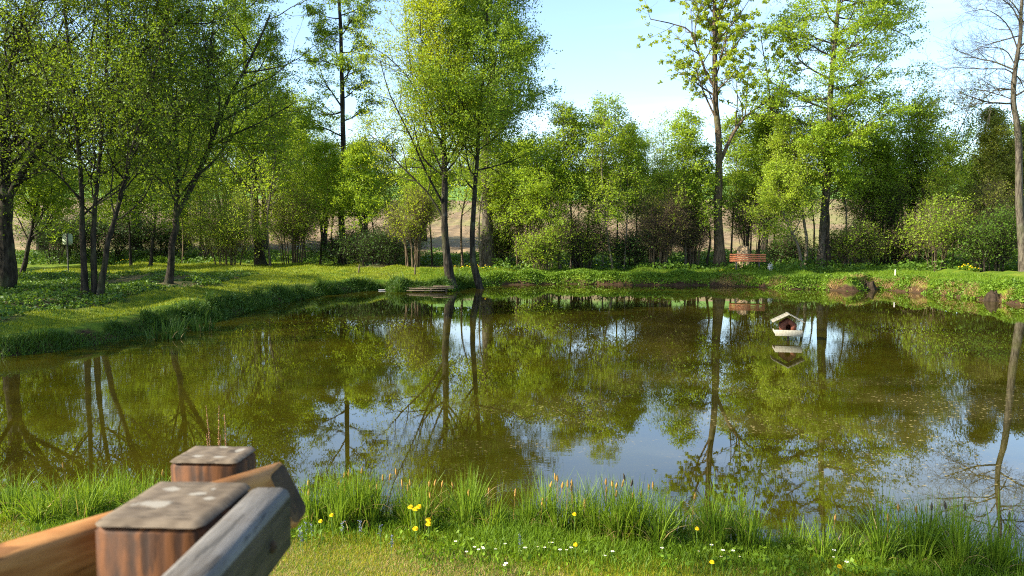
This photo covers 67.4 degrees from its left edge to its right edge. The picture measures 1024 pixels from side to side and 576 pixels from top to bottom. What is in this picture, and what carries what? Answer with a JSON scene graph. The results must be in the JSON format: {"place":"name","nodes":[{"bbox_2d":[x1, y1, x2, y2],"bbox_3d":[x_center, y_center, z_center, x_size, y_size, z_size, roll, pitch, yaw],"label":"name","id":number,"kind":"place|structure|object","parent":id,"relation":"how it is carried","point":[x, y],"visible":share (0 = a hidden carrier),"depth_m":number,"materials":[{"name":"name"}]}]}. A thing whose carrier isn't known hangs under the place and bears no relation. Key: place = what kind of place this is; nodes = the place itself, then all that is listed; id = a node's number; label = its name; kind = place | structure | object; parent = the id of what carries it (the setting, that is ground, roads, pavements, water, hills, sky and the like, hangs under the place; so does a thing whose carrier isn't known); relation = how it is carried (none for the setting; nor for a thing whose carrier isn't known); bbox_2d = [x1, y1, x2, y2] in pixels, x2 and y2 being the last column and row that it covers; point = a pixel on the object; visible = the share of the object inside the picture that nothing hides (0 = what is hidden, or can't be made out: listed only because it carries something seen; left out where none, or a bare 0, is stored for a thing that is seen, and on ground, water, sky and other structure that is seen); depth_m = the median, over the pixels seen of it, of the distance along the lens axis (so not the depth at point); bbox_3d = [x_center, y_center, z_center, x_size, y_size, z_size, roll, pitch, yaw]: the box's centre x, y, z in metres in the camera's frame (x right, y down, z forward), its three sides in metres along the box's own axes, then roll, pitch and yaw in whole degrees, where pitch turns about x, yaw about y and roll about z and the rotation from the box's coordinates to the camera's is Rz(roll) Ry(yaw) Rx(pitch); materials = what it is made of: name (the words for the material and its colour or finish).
{"place":"outdoors","nodes":[
{"label":"outdoors","id":0,"kind":"place"},
{"bbox_2d":[0,284,1023,559],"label":"water","id":1,"kind":"structure","parent":0,"point":[842,402],"depth_m":10.92,"materials":[{"name":"liquid"}]},
{"bbox_2d":[143,315,190,339],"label":"iris clump","id":2,"kind":"object","parent":1,"relation":"in","point":[171,335],"visible":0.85,"depth_m":17.36,"materials":[{"name":"green plant"}]},
{"bbox_2d":[771,312,804,340],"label":"duck house","id":3,"kind":"structure","parent":1,"relation":"in","point":[787,327],"depth_m":17.00,"materials":[{"name":"white wood"}]},
{"bbox_2d":[0,251,1023,575],"bbox_3d":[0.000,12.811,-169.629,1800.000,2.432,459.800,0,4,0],"label":"ground","id":4,"kind":"structure","parent":0,"point":[130,319],"depth_m":20.62,"materials":[{"name":"plant"}]},
{"bbox_2d":[0,18,104,250],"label":"woodland tree","id":5,"kind":"object","parent":4,"relation":"on","point":[53,139],"visible":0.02,"depth_m":57.43,"materials":[{"name":"green plant"}]},
{"bbox_2d":[10,129,97,272],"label":"sapling","id":6,"kind":"object","parent":4,"relation":"on","point":[48,204],"visible":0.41,"depth_m":33.53,"materials":[{"name":"green plant"}]},
{"bbox_2d":[13,201,111,263],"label":"shrub","id":7,"kind":"object","parent":4,"relation":"on","point":[44,238],"visible":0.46,"depth_m":47.36,"materials":[{"name":"green plant"}]},
{"bbox_2d":[0,460,150,526],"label":"sedge clump","id":8,"kind":"object","parent":4,"relation":"on","point":[16,496],"visible":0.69,"depth_m":5.83,"materials":[{"name":"green plant"}]},
{"bbox_2d":[45,202,166,261],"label":"shrub","id":9,"kind":"object","parent":4,"relation":"on","point":[115,240],"visible":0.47,"depth_m":49.34,"materials":[{"name":"green plant"}]},
{"bbox_2d":[62,461,170,507],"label":"sedge clump","id":10,"kind":"object","parent":4,"relation":"on","point":[126,484],"visible":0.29,"depth_m":6.28,"materials":[{"name":"green plant"}]},
{"bbox_2d":[70,139,168,265],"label":"sapling","id":11,"kind":"object","parent":4,"relation":"on","point":[106,212],"visible":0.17,"depth_m":43.10,"materials":[{"name":"green plant"}]},
{"bbox_2d":[0,269,258,321],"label":"ground cover","id":12,"kind":"object","parent":4,"relation":"on","point":[40,281],"visible":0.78,"depth_m":23.73,"materials":[{"name":"plant"}]},
{"bbox_2d":[0,0,263,289],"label":"alder tree","id":13,"kind":"object","parent":4,"relation":"on","point":[8,270],"visible":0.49,"depth_m":23.30,"materials":[{"name":"green plant"}]},
{"bbox_2d":[0,0,270,299],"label":"alder tree","id":14,"kind":"object","parent":4,"relation":"on","point":[109,101],"visible":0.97,"depth_m":21.36,"materials":[{"name":"green plant"}]},
{"bbox_2d":[0,462,305,575],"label":"wooden railing","id":15,"kind":"object","parent":4,"relation":"on","point":[243,523],"visible":1,"depth_m":0.76,"materials":[{"name":"wood"}]},
{"bbox_2d":[108,140,204,265],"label":"sapling","id":16,"kind":"object","parent":4,"relation":"on","point":[167,212],"visible":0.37,"depth_m":42.15,"materials":[{"name":"green plant"}]},
{"bbox_2d":[115,210,202,260],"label":"shrub","id":17,"kind":"object","parent":4,"relation":"on","point":[167,237],"visible":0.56,"depth_m":50.48,"materials":[{"name":"green plant"}]},
{"bbox_2d":[26,0,369,283],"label":"alder tree","id":18,"kind":"object","parent":4,"relation":"on","point":[208,48],"visible":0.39,"depth_m":26.42,"materials":[{"name":"green plant"}]},
{"bbox_2d":[172,100,245,256],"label":"sapling","id":19,"kind":"object","parent":4,"relation":"on","point":[200,248],"visible":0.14,"depth_m":50.66,"materials":[{"name":"green plant"}]},
{"bbox_2d":[170,446,255,481],"bbox_3d":[-0.495,1.008,1.324,0.114,1.472,0.089,0,4,3],"label":"wooden post","id":20,"kind":"object","parent":4,"relation":"on","point":[203,463],"visible":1,"depth_m":1.24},
{"bbox_2d":[179,173,258,261],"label":"shrub","id":21,"kind":"object","parent":4,"relation":"on","point":[203,247],"visible":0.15,"depth_m":50.02,"materials":[{"name":"green plant"}]},
{"bbox_2d":[172,179,287,265],"bbox_3d":[-16.551,-3.775,44.462,6.828,5.130,6.282,0,4,0],"label":"shrub","id":22,"kind":"object","parent":4,"relation":"on","point":[224,227],"visible":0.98,"depth_m":43.80,"materials":[{"name":"green plant"}]},
{"bbox_2d":[0,263,489,356],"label":"bank grass","id":23,"kind":"structure","parent":4,"relation":"on","point":[257,298],"depth_m":21.89,"materials":[{"name":"plant"}]},
{"bbox_2d":[179,0,314,264],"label":"alder tree","id":24,"kind":"object","parent":4,"relation":"on","point":[261,258],"visible":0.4,"depth_m":45.73,"materials":[{"name":"green plant"}]},
{"bbox_2d":[226,90,309,265],"bbox_3d":[-14.279,-6.392,45.243,4.586,10.724,5.368,-1,4,-9],"label":"sapling","id":25,"kind":"object","parent":4,"relation":"on","point":[272,175],"visible":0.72,"depth_m":44.94,"materials":[{"name":"green plant"}]},
{"bbox_2d":[218,52,322,249],"bbox_3d":[-19.569,-11.008,61.560,9.602,16.364,10.939,-1,4,-9],"label":"woodland tree","id":26,"kind":"object","parent":4,"relation":"on","point":[265,246],"visible":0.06,"depth_m":60.57,"materials":[{"name":"green plant"}]},
{"bbox_2d":[0,261,543,334],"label":"mown grass","id":27,"kind":"structure","parent":4,"relation":"on","point":[244,267],"depth_m":34.18,"materials":[{"name":"plant"}]},
{"bbox_2d":[252,175,330,263],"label":"shrub","id":28,"kind":"object","parent":4,"relation":"on","point":[293,231],"visible":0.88,"depth_m":46.44,"materials":[{"name":"green plant"}]},
{"bbox_2d":[272,108,332,257],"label":"sapling","id":29,"kind":"object","parent":4,"relation":"on","point":[304,139],"visible":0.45,"depth_m":50.43,"materials":[{"name":"green plant"}]},
{"bbox_2d":[280,135,358,264],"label":"sapling","id":30,"kind":"object","parent":4,"relation":"on","point":[320,166],"visible":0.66,"depth_m":47.19,"materials":[{"name":"green plant"}]},
{"bbox_2d":[290,0,390,264],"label":"alder tree","id":31,"kind":"object","parent":4,"relation":"on","point":[324,34],"visible":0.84,"depth_m":46.87,"materials":[{"name":"green plant"}]},
{"bbox_2d":[302,218,390,265],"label":"shrub","id":32,"kind":"object","parent":4,"relation":"on","point":[332,247],"visible":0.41,"depth_m":46.87,"materials":[{"name":"green plant"}]},
{"bbox_2d":[293,457,400,534],"bbox_3d":[-1.324,1.553,5.774,1.032,0.614,0.870,0,4,0],"label":"sedge clump","id":33,"kind":"object","parent":4,"relation":"on","point":[342,505],"visible":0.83,"depth_m":5.71,"materials":[{"name":"green plant"}]},
{"bbox_2d":[314,139,397,265],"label":"sapling","id":34,"kind":"object","parent":4,"relation":"on","point":[352,156],"visible":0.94,"depth_m":45.12,"materials":[{"name":"green plant"}]},
{"bbox_2d":[333,215,434,265],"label":"shrub","id":35,"kind":"object","parent":4,"relation":"on","point":[379,245],"visible":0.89,"depth_m":44.08,"materials":[{"name":"green plant"}]},
{"bbox_2d":[366,128,412,261],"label":"sapling","id":36,"kind":"object","parent":4,"relation":"on","point":[386,161],"visible":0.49,"depth_m":49.36,"materials":[{"name":"green plant"}]},
{"bbox_2d":[378,182,440,267],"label":"shrub","id":37,"kind":"object","parent":4,"relation":"on","point":[418,217],"visible":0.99,"depth_m":42.03,"materials":[{"name":"green plant"}]},
{"bbox_2d":[337,459,497,534],"bbox_3d":[-0.669,1.579,5.778,1.295,0.610,0.960,0,4,0],"label":"sedge clump","id":38,"kind":"object","parent":4,"relation":"on","point":[401,510],"visible":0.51,"depth_m":5.77,"materials":[{"name":"green plant"}]},
{"bbox_2d":[390,137,461,265],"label":"sapling","id":39,"kind":"object","parent":4,"relation":"on","point":[424,181],"visible":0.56,"depth_m":44.39,"materials":[{"name":"green plant"}]},
{"bbox_2d":[340,0,512,287],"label":"tree","id":40,"kind":"object","parent":4,"relation":"on","point":[433,12],"visible":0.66,"depth_m":33.27,"materials":[{"name":"green plant"}]},
{"bbox_2d":[428,129,507,265],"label":"sapling","id":41,"kind":"object","parent":4,"relation":"on","point":[461,247],"visible":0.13,"depth_m":44.27,"materials":[{"name":"green plant"}]},
{"bbox_2d":[388,0,562,288],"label":"alder tree","id":42,"kind":"object","parent":4,"relation":"on","point":[511,50],"visible":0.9,"depth_m":33.11,"materials":[{"name":"green plant"}]},
{"bbox_2d":[0,499,954,575],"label":"lawn grass","id":43,"kind":"structure","parent":4,"relation":"on","point":[368,572],"depth_m":4.99,"materials":[{"name":"plant"}]},
{"bbox_2d":[448,98,513,266],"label":"sapling","id":44,"kind":"object","parent":4,"relation":"on","point":[481,198],"visible":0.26,"depth_m":42.35,"materials":[{"name":"green plant"}]},
{"bbox_2d":[435,471,527,533],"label":"sedge clump","id":45,"kind":"object","parent":4,"relation":"on","point":[489,516],"visible":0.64,"depth_m":5.63,"materials":[{"name":"green plant"}]},
{"bbox_2d":[465,214,532,263],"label":"shrub","id":46,"kind":"object","parent":4,"relation":"on","point":[502,241],"visible":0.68,"depth_m":43.69,"materials":[{"name":"green plant"}]},
{"bbox_2d":[430,0,573,266],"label":"poplar tree","id":47,"kind":"object","parent":4,"relation":"on","point":[487,255],"visible":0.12,"depth_m":42.90,"materials":[{"name":"green plant"}]},
{"bbox_2d":[0,485,1023,575],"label":"fringe grass","id":48,"kind":"structure","parent":4,"relation":"on","point":[544,535],"depth_m":5.18,"materials":[{"name":"plant"}]},
{"bbox_2d":[480,138,550,267],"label":"sapling","id":49,"kind":"object","parent":4,"relation":"on","point":[500,200],"visible":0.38,"depth_m":42.18,"materials":[{"name":"green plant"}]},
{"bbox_2d":[15,245,1017,273],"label":"undergrowth","id":50,"kind":"object","parent":4,"relation":"on","point":[189,257],"visible":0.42,"depth_m":45.40,"materials":[{"name":"plant"}]},
{"bbox_2d":[492,178,564,267],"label":"shrub","id":51,"kind":"object","parent":4,"relation":"on","point":[523,230],"visible":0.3,"depth_m":43.19,"materials":[{"name":"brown plant"}]},
{"bbox_2d":[490,125,585,268],"bbox_3d":[1.582,-4.747,41.073,4.849,7.976,3.960,-3,5,-37],"label":"sapling","id":52,"kind":"object","parent":4,"relation":"on","point":[541,184],"visible":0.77,"depth_m":40.74,"materials":[{"name":"green plant"}]},
{"bbox_2d":[507,219,581,269],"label":"shrub","id":53,"kind":"object","parent":4,"relation":"on","point":[543,248],"visible":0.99,"depth_m":40.30,"materials":[{"name":"green plant"}]},
{"bbox_2d":[527,155,577,266],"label":"sapling","id":54,"kind":"object","parent":4,"relation":"on","point":[550,198],"visible":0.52,"depth_m":41.48,"materials":[{"name":"green plant"}]},
{"bbox_2d":[500,466,610,537],"bbox_3d":[0.363,1.618,5.677,1.007,0.638,0.688,1,4,19],"label":"sedge clump","id":55,"kind":"object","parent":4,"relation":"on","point":[549,513],"visible":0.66,"depth_m":5.63,"materials":[{"name":"green plant"}]},
{"bbox_2d":[537,93,592,267],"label":"sapling","id":56,"kind":"object","parent":4,"relation":"on","point":[564,109],"visible":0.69,"depth_m":41.46,"materials":[{"name":"green plant"}]},
{"bbox_2d":[538,104,605,267],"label":"sapling","id":57,"kind":"object","parent":4,"relation":"on","point":[582,133],"visible":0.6,"depth_m":41.75,"materials":[{"name":"green plant"}]},
{"bbox_2d":[551,205,622,268],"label":"shrub","id":58,"kind":"object","parent":4,"relation":"on","point":[582,241],"visible":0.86,"depth_m":41.23,"materials":[{"name":"green plant"}]},
{"bbox_2d":[553,101,626,264],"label":"sapling","id":59,"kind":"object","parent":4,"relation":"on","point":[596,126],"visible":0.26,"depth_m":42.76,"materials":[{"name":"green plant"}]},
{"bbox_2d":[570,155,628,268],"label":"sapling","id":60,"kind":"object","parent":4,"relation":"on","point":[605,175],"visible":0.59,"depth_m":41.59,"materials":[{"name":"green plant"}]},
{"bbox_2d":[572,90,634,268],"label":"sapling","id":61,"kind":"object","parent":4,"relation":"on","point":[601,138],"visible":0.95,"depth_m":40.68,"materials":[{"name":"green plant"}]},
{"bbox_2d":[553,468,683,545],"bbox_3d":[0.740,1.591,5.482,0.956,0.634,0.818,0,4,0],"label":"sedge clump","id":62,"kind":"object","parent":4,"relation":"on","point":[616,520],"visible":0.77,"depth_m":5.44,"materials":[{"name":"green plant"}]},
{"bbox_2d":[590,104,653,261],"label":"sapling","id":63,"kind":"object","parent":4,"relation":"on","point":[625,115],"visible":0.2,"depth_m":43.70,"materials":[{"name":"green plant"}]},
{"bbox_2d":[592,221,662,266],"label":"shrub","id":64,"kind":"object","parent":4,"relation":"on","point":[629,255],"visible":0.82,"depth_m":41.93,"materials":[{"name":"green plant"}]},
{"bbox_2d":[602,120,659,270],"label":"sapling","id":65,"kind":"object","parent":4,"relation":"on","point":[627,146],"visible":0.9,"depth_m":41.13,"materials":[{"name":"green plant"}]},
{"bbox_2d":[599,130,664,264],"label":"sapling","id":66,"kind":"object","parent":4,"relation":"on","point":[643,170],"visible":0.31,"depth_m":42.25,"materials":[{"name":"green plant"}]},
{"bbox_2d":[616,177,697,268],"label":"shrub","id":67,"kind":"object","parent":4,"relation":"on","point":[664,242],"visible":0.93,"depth_m":41.34,"materials":[{"name":"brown plant"}]},
{"bbox_2d":[617,106,706,256],"bbox_3d":[9.899,-6.830,51.123,6.774,10.282,5.408,0,4,0],"label":"willow tree","id":68,"kind":"object","parent":4,"relation":"on","point":[649,139],"visible":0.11,"depth_m":50.62,"materials":[{"name":"plant"}]},
{"bbox_2d":[641,154,690,233],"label":"sapling","id":69,"kind":"object","parent":4,"relation":"on","point":[658,178],"visible":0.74,"depth_m":41.79,"materials":[{"name":"green plant"}]},
{"bbox_2d":[611,477,721,548],"bbox_3d":[1.073,1.611,5.551,1.066,0.697,0.765,-3,5,-43],"label":"sedge clump","id":70,"kind":"object","parent":4,"relation":"on","point":[660,529],"visible":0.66,"depth_m":5.39,"materials":[{"name":"green plant"}]},
{"bbox_2d":[643,101,721,267],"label":"sapling","id":71,"kind":"object","parent":4,"relation":"on","point":[688,133],"visible":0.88,"depth_m":41.58,"materials":[{"name":"green plant"}]},
{"bbox_2d":[667,191,723,266],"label":"shrub","id":72,"kind":"object","parent":4,"relation":"on","point":[691,250],"visible":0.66,"depth_m":42.20,"materials":[{"name":"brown plant"}]},
{"bbox_2d":[662,138,739,265],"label":"sapling","id":73,"kind":"object","parent":4,"relation":"on","point":[712,186],"visible":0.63,"depth_m":41.80,"materials":[{"name":"green plant"}]},
{"bbox_2d":[419,265,1023,303],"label":"bank herbs","id":74,"kind":"object","parent":4,"relation":"on","point":[971,285],"visible":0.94,"depth_m":35.70,"materials":[{"name":"green plant"}]},
{"bbox_2d":[678,471,778,551],"bbox_3d":[1.509,1.604,5.460,0.731,0.708,0.838,0,4,0],"label":"sedge clump","id":75,"kind":"object","parent":4,"relation":"on","point":[742,532],"visible":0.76,"depth_m":5.39,"materials":[{"name":"green plant"}]},
{"bbox_2d":[636,0,823,267],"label":"chestnut tree","id":76,"kind":"object","parent":4,"relation":"on","point":[714,27],"visible":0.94,"depth_m":41.67,"materials":[{"name":"green plant"}]},
{"bbox_2d":[705,111,761,262],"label":"sapling","id":77,"kind":"object","parent":4,"relation":"on","point":[737,136],"visible":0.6,"depth_m":44.77,"materials":[{"name":"green plant"}]},
{"bbox_2d":[722,179,781,263],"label":"shrub","id":78,"kind":"object","parent":4,"relation":"on","point":[740,221],"visible":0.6,"depth_m":43.43,"materials":[{"name":"green plant"}]},
{"bbox_2d":[713,92,795,245],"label":"sapling","id":79,"kind":"object","parent":4,"relation":"on","point":[756,132],"visible":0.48,"depth_m":42.80,"materials":[{"name":"green plant"}]},
{"bbox_2d":[735,110,831,269],"bbox_3d":[14.827,-5.164,40.757,5.956,8.694,4.165,-3,5,-40],"label":"hazel tree","id":80,"kind":"object","parent":4,"relation":"on","point":[778,171],"visible":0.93,"depth_m":40.31,"materials":[{"name":"green plant"}]},
{"bbox_2d":[760,223,819,264],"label":"shrub","id":81,"kind":"object","parent":4,"relation":"on","point":[782,252],"visible":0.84,"depth_m":42.03,"materials":[{"name":"green plant"}]},
{"bbox_2d":[745,513,836,553],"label":"sedge clump","id":82,"kind":"object","parent":4,"relation":"on","point":[795,541],"visible":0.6,"depth_m":5.38,"materials":[{"name":"green plant"}]},
{"bbox_2d":[731,0,936,267],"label":"alder tree","id":83,"kind":"object","parent":4,"relation":"on","point":[881,21],"visible":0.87,"depth_m":40.08,"materials":[{"name":"green plant"}]},
{"bbox_2d":[800,114,873,268],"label":"alder tree","id":84,"kind":"object","parent":4,"relation":"on","point":[838,160],"visible":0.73,"depth_m":40.31,"materials":[{"name":"green plant"}]},
{"bbox_2d":[793,511,883,557],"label":"sedge clump","id":85,"kind":"object","parent":4,"relation":"on","point":[833,541],"visible":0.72,"depth_m":5.30,"materials":[{"name":"green plant"}]},
{"bbox_2d":[805,90,893,263],"bbox_3d":[18.571,-6.104,42.709,4.252,9.943,4.977,0,4,0],"label":"sapling","id":86,"kind":"object","parent":4,"relation":"on","point":[855,125],"visible":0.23,"depth_m":41.99,"materials":[{"name":"green plant"}]},
{"bbox_2d":[808,213,904,266],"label":"shrub","id":87,"kind":"object","parent":4,"relation":"on","point":[857,242],"visible":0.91,"depth_m":41.01,"materials":[{"name":"green plant"}]},
{"bbox_2d":[835,138,898,264],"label":"sapling","id":88,"kind":"object","parent":4,"relation":"on","point":[857,203],"visible":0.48,"depth_m":42.67,"materials":[{"name":"green plant"}]},
{"bbox_2d":[829,118,911,260],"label":"sapling","id":89,"kind":"object","parent":4,"relation":"on","point":[886,166],"visible":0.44,"depth_m":42.86,"materials":[{"name":"green plant"}]},
{"bbox_2d":[836,174,928,264],"bbox_3d":[20.940,-3.911,43.441,5.209,5.886,4.522,0,4,0],"label":"shrub","id":90,"kind":"object","parent":4,"relation":"on","point":[893,217],"visible":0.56,"depth_m":42.52,"materials":[{"name":"green plant"}]},
{"bbox_2d":[843,212,931,264],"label":"shrub","id":91,"kind":"object","parent":4,"relation":"on","point":[895,250],"visible":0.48,"depth_m":42.90,"materials":[{"name":"green plant"}]},
{"bbox_2d":[854,131,922,262],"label":"sapling","id":92,"kind":"object","parent":4,"relation":"on","point":[894,171],"visible":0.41,"depth_m":43.03,"materials":[{"name":"green plant"}]},
{"bbox_2d":[829,479,1023,574],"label":"sedge clump","id":93,"kind":"object","parent":4,"relation":"on","point":[917,539],"visible":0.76,"depth_m":5.04,"materials":[{"name":"green plant"}]},
{"bbox_2d":[886,85,974,259],"bbox_3d":[24.054,-6.370,44.515,4.938,10.567,5.022,-1,4,-12],"label":"sapling","id":94,"kind":"object","parent":4,"relation":"on","point":[925,114],"visible":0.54,"depth_m":44.02,"materials":[{"name":"green plant"}]},
{"bbox_2d":[854,60,1014,261],"bbox_3d":[24.220,-7.256,45.660,9.897,12.171,7.571,0,4,0],"label":"willow tree","id":95,"kind":"object","parent":4,"relation":"on","point":[918,147],"visible":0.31,"depth_m":44.48,"materials":[{"name":"green plant"}]},
{"bbox_2d":[888,192,984,270],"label":"shrub","id":96,"kind":"object","parent":4,"relation":"on","point":[937,231],"visible":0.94,"depth_m":38.40,"materials":[{"name":"green plant"}]},
{"bbox_2d":[915,128,984,260],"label":"sapling","id":97,"kind":"object","parent":4,"relation":"on","point":[947,160],"visible":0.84,"depth_m":41.45,"materials":[{"name":"green plant"}]},
{"bbox_2d":[915,0,1023,271],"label":"leafless tree","id":98,"kind":"object","parent":4,"relation":"on","point":[1019,197],"visible":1,"depth_m":35.53,"materials":[{"name":"grey plant"}]},
{"bbox_2d":[925,511,1023,572],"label":"sedge clump","id":99,"kind":"object","parent":4,"relation":"on","point":[1021,559],"visible":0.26,"depth_m":5.00,"materials":[{"name":"green plant"}]},
{"bbox_2d":[940,198,1017,271],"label":"shrub","id":100,"kind":"object","parent":4,"relation":"on","point":[999,243],"visible":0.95,"depth_m":37.23,"materials":[{"name":"green plant"}]},
{"bbox_2d":[953,172,1014,264],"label":"shrub","id":101,"kind":"object","parent":4,"relation":"on","point":[988,202],"visible":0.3,"depth_m":40.85,"materials":[{"name":"green plant"}]},
{"bbox_2d":[948,104,1023,264],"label":"willow tree","id":102,"kind":"object","parent":4,"relation":"on","point":[989,139],"visible":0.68,"depth_m":43.25,"materials":[{"name":"green plant"}]},
{"bbox_2d":[0,0,1023,186],"label":"sky","id":103,"kind":"structure","parent":0,"point":[597,39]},
{"bbox_2d":[12,197,1017,252],"bbox_3d":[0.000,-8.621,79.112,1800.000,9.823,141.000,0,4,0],"label":"ploughed field","id":104,"kind":"structure","parent":0,"point":[454,231],"depth_m":86.65,"materials":[{"name":"soil"}]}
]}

